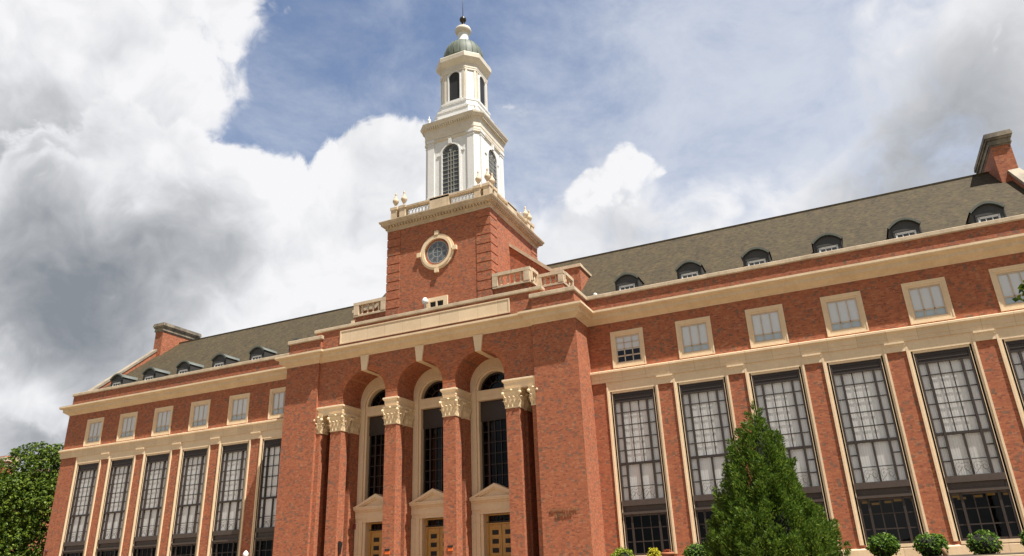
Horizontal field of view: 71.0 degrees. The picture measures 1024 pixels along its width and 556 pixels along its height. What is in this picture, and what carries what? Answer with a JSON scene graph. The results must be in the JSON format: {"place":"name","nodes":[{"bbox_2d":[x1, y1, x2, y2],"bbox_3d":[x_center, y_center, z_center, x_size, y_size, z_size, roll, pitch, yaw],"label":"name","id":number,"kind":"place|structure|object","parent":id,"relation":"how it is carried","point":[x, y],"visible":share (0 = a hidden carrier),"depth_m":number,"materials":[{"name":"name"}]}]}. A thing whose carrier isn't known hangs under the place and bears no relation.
{"place":"outdoors","nodes":[
{"label":"outdoors","id":0,"kind":"place"},
{"bbox_2d":[0,0,1023,470],"label":"sky","id":1,"kind":"structure","parent":0,"point":[206,168],"materials":[{"name":"white"}]},
{"bbox_2d":[941,548,948,555],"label":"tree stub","id":2,"kind":"object","parent":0,"point":[944,551],"visible":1,"depth_m":30.42,"materials":[{"name":"brown wood"}]},
{"bbox_2d":[954,552,1020,555],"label":"terrace","id":3,"kind":"structure","parent":0,"point":[993,555],"depth_m":28.13,"materials":[{"name":"beige stone"}]},
{"bbox_2d":[0,441,63,555],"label":"broadleaf tree","id":4,"kind":"object","parent":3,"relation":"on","point":[26,498],"visible":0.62,"depth_m":76.76,"materials":[{"name":"green plant"}]},
{"bbox_2d":[43,0,1023,555],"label":"library building","id":5,"kind":"structure","parent":3,"relation":"on","point":[477,378],"depth_m":49.23,"materials":[{"name":"brick"}]},
{"bbox_2d":[59,454,101,555],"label":"tall window","id":6,"kind":"structure","parent":5,"relation":"in","point":[83,488],"depth_m":65.90,"materials":[{"name":"glass"}]},
{"bbox_2d":[83,417,104,446],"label":"upper window","id":7,"kind":"structure","parent":5,"relation":"in","point":[94,427],"depth_m":68.40,"materials":[{"name":"stone"}]},
{"bbox_2d":[93,449,135,555],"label":"tall window","id":8,"kind":"structure","parent":5,"relation":"in","point":[119,479],"depth_m":64.16,"materials":[{"name":"glass"}]},
{"bbox_2d":[116,411,137,441],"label":"upper window","id":9,"kind":"structure","parent":5,"relation":"in","point":[128,421],"depth_m":66.70,"materials":[{"name":"stone"}]},
{"bbox_2d":[128,444,171,555],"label":"tall window","id":10,"kind":"structure","parent":5,"relation":"in","point":[151,504],"depth_m":62.43,"materials":[{"name":"glass"}]},
{"bbox_2d":[151,406,173,436],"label":"upper window","id":11,"kind":"structure","parent":5,"relation":"in","point":[162,420],"depth_m":65.01,"materials":[{"name":"stone"}]},
{"bbox_2d":[166,438,210,555],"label":"tall window","id":12,"kind":"structure","parent":5,"relation":"in","point":[188,506],"depth_m":60.69,"materials":[{"name":"glass"}]},
{"bbox_2d":[188,399,210,430],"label":"upper window","id":13,"kind":"structure","parent":5,"relation":"in","point":[200,410],"depth_m":63.30,"materials":[{"name":"stone"}]},
{"bbox_2d":[207,433,250,555],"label":"tall window","id":14,"kind":"structure","parent":5,"relation":"in","point":[232,471],"depth_m":58.95,"materials":[{"name":"glass"}]},
{"bbox_2d":[227,393,249,424],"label":"upper window","id":15,"kind":"structure","parent":5,"relation":"in","point":[238,409],"depth_m":61.61,"materials":[{"name":"stone"}]},
{"bbox_2d":[250,428,281,555],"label":"tall window","id":16,"kind":"structure","parent":5,"relation":"in","point":[266,502],"depth_m":57.47,"materials":[{"name":"glass"}]},
{"bbox_2d":[268,387,285,418],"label":"upper window","id":17,"kind":"structure","parent":5,"relation":"in","point":[277,395],"depth_m":60.04,"materials":[{"name":"stone"}]},
{"bbox_2d":[353,494,382,555],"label":"doorway","id":18,"kind":"structure","parent":5,"relation":"in","point":[366,542],"depth_m":52.47,"materials":[{"name":"stone"}]},
{"bbox_2d":[357,377,384,530],"bbox_3d":[-9.853,12.969,54.381,3.825,11.509,0.653,-12,-24,22],"label":"arched window","id":19,"kind":"structure","parent":5,"relation":"in","point":[372,431],"depth_m":55.02,"materials":[{"name":"stone"}]},
{"bbox_2d":[409,488,443,555],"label":"doorway","id":20,"kind":"structure","parent":5,"relation":"in","point":[425,541],"depth_m":50.59,"materials":[{"name":"stone"}]},
{"bbox_2d":[412,368,443,526],"bbox_3d":[-5.466,12.056,52.560,3.825,11.509,0.653,-12,-24,22],"label":"arched window","id":21,"kind":"structure","parent":5,"relation":"in","point":[428,420],"depth_m":53.18,"materials":[{"name":"stone"}]},
{"bbox_2d":[417,230,456,272],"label":"round window","id":22,"kind":"structure","parent":5,"relation":"in","point":[437,252],"depth_m":58.19,"materials":[{"name":"stone"}]},
{"bbox_2d":[437,138,464,194],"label":"white arched window","id":23,"kind":"structure","parent":5,"relation":"in","point":[450,156],"depth_m":63.63,"materials":[{"name":"paint"}]},
{"bbox_2d":[470,358,509,522],"bbox_3d":[-1.078,11.143,50.739,3.825,11.509,0.653,-12,-24,22],"label":"arched window","id":24,"kind":"structure","parent":5,"relation":"in","point":[489,453],"depth_m":51.29,"materials":[{"name":"stone"}]},
{"bbox_2d":[469,483,510,555],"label":"doorway","id":25,"kind":"structure","parent":5,"relation":"in","point":[492,538],"depth_m":48.71,"materials":[{"name":"stone"}]},
{"bbox_2d":[485,144,498,188],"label":"white arched window","id":26,"kind":"structure","parent":5,"relation":"in","point":[492,164],"depth_m":65.44,"materials":[{"name":"paint"}]},
{"bbox_2d":[610,327,645,368],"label":"upper window","id":27,"kind":"structure","parent":5,"relation":"in","point":[624,340],"depth_m":48.67,"materials":[{"name":"stone"}]},
{"bbox_2d":[606,376,676,555],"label":"tall window","id":28,"kind":"structure","parent":5,"relation":"in","point":[642,487],"depth_m":45.72,"materials":[{"name":"glass"}]},
{"bbox_2d":[675,316,714,358],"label":"upper window","id":29,"kind":"structure","parent":5,"relation":"in","point":[694,336],"depth_m":46.93,"materials":[{"name":"stone"}]},
{"bbox_2d":[672,366,743,544],"bbox_3d":[12.289,11.078,44.128,3.465,11.040,0.585,-12,-24,22],"label":"tall window","id":30,"kind":"structure","parent":5,"relation":"in","point":[708,424],"depth_m":44.68,"materials":[{"name":"glass"}]},
{"bbox_2d":[745,304,788,347],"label":"upper window","id":31,"kind":"structure","parent":5,"relation":"in","point":[766,326],"depth_m":45.23,"materials":[{"name":"stone"}]},
{"bbox_2d":[744,355,838,545],"bbox_3d":[16.371,10.229,42.434,3.465,11.040,0.585,-12,-24,22],"label":"tall window","id":32,"kind":"structure","parent":5,"relation":"in","point":[777,385],"depth_m":43.08,"materials":[{"name":"grey glass"}]},
{"bbox_2d":[820,291,868,336],"bbox_3d":[20.147,2.233,43.587,2.280,2.535,0.442,-12,-24,22],"label":"upper window","id":33,"kind":"structure","parent":5,"relation":"in","point":[843,314],"depth_m":43.53,"materials":[{"name":"stone"}]},
{"bbox_2d":[821,344,928,546],"bbox_3d":[20.452,9.380,40.740,3.465,11.040,0.585,-12,-24,22],"label":"tall window","id":34,"kind":"structure","parent":5,"relation":"in","point":[882,482],"depth_m":40.61,"materials":[{"name":"grey glass"}]},
{"bbox_2d":[901,277,955,324],"bbox_3d":[24.228,1.384,41.893,2.280,2.535,0.442,-12,-24,22],"label":"upper window","id":35,"kind":"structure","parent":5,"relation":"in","point":[928,300],"depth_m":41.83,"materials":[{"name":"stone"}]},
{"bbox_2d":[904,332,1023,543],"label":"tall window","id":36,"kind":"structure","parent":5,"relation":"in","point":[978,487],"depth_m":38.89,"materials":[{"name":"grey glass"}]},
{"bbox_2d":[988,263,1023,311],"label":"upper window","id":37,"kind":"structure","parent":5,"relation":"in","point":[1006,280],"depth_m":40.35,"materials":[{"name":"stone"}]},
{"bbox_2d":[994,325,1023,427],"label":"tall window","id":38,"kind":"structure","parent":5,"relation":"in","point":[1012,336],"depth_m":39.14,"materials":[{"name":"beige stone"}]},
{"bbox_2d":[949,552,1023,555],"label":"planting bed","id":39,"kind":"object","parent":3,"relation":"on","point":[988,554],"depth_m":29.76,"materials":[{"name":"beige stone"}]},
{"bbox_2d":[609,547,634,555],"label":"clipped shrub","id":40,"kind":"object","parent":39,"relation":"on","point":[619,551],"visible":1,"depth_m":36.87,"materials":[{"name":"green plant"}]},
{"bbox_2d":[646,547,660,555],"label":"clipped shrub","id":41,"kind":"object","parent":39,"relation":"on","point":[653,551],"visible":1,"depth_m":36.34,"materials":[{"name":"yellow plant"}]},
{"bbox_2d":[661,549,674,555],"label":"planter","id":42,"kind":"object","parent":39,"relation":"on","point":[666,552],"visible":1,"depth_m":35.98,"materials":[{"name":"ceramic"}]},
{"bbox_2d":[682,543,708,555],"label":"clipped shrub","id":43,"kind":"object","parent":39,"relation":"on","point":[694,549],"visible":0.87,"depth_m":35.33,"materials":[{"name":"green plant"}]},
{"bbox_2d":[701,399,851,555],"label":"conifer tree","id":44,"kind":"object","parent":39,"relation":"on","point":[766,511],"visible":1,"depth_m":32.47,"materials":[{"name":"green plant"}]},
{"bbox_2d":[866,532,900,555],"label":"clipped shrub","id":45,"kind":"object","parent":39,"relation":"on","point":[883,545],"visible":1,"depth_m":32.10,"materials":[{"name":"green plant"}]},
{"bbox_2d":[912,532,949,555],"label":"clipped shrub","id":46,"kind":"object","parent":39,"relation":"on","point":[930,544],"visible":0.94,"depth_m":31.45,"materials":[{"name":"green plant"}]},
{"bbox_2d":[966,529,1002,554],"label":"clipped shrub","id":47,"kind":"object","parent":39,"relation":"on","point":[980,542],"visible":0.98,"depth_m":30.68,"materials":[{"name":"green plant"}]},
{"bbox_2d":[1018,531,1023,545],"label":"clipped shrub","id":48,"kind":"object","parent":39,"relation":"on","point":[1022,537],"visible":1,"depth_m":30.42,"materials":[{"name":"green plant"}]},
{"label":"plaza","id":49,"kind":"structure","parent":0,"visible":0},
{"bbox_2d":[1012,280,1023,301],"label":"leafy tree","id":50,"kind":"object","parent":49,"relation":"on","point":[1020,288],"visible":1,"depth_m":20.31,"materials":[{"name":"green plant"}]},
{"label":"ground","id":51,"kind":"structure","parent":0,"visible":0},
{"bbox_2d":[0,456,54,548],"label":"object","id":52,"kind":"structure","parent":51,"relation":"on","point":[2,457],"depth_m":119.52,"materials":[{"name":"plant"}]},
{"bbox_2d":[994,554,1023,555],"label":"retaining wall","id":53,"kind":"structure","parent":51,"relation":"on","point":[1010,555],"depth_m":25.24,"materials":[{"name":"stone"}]}
]}

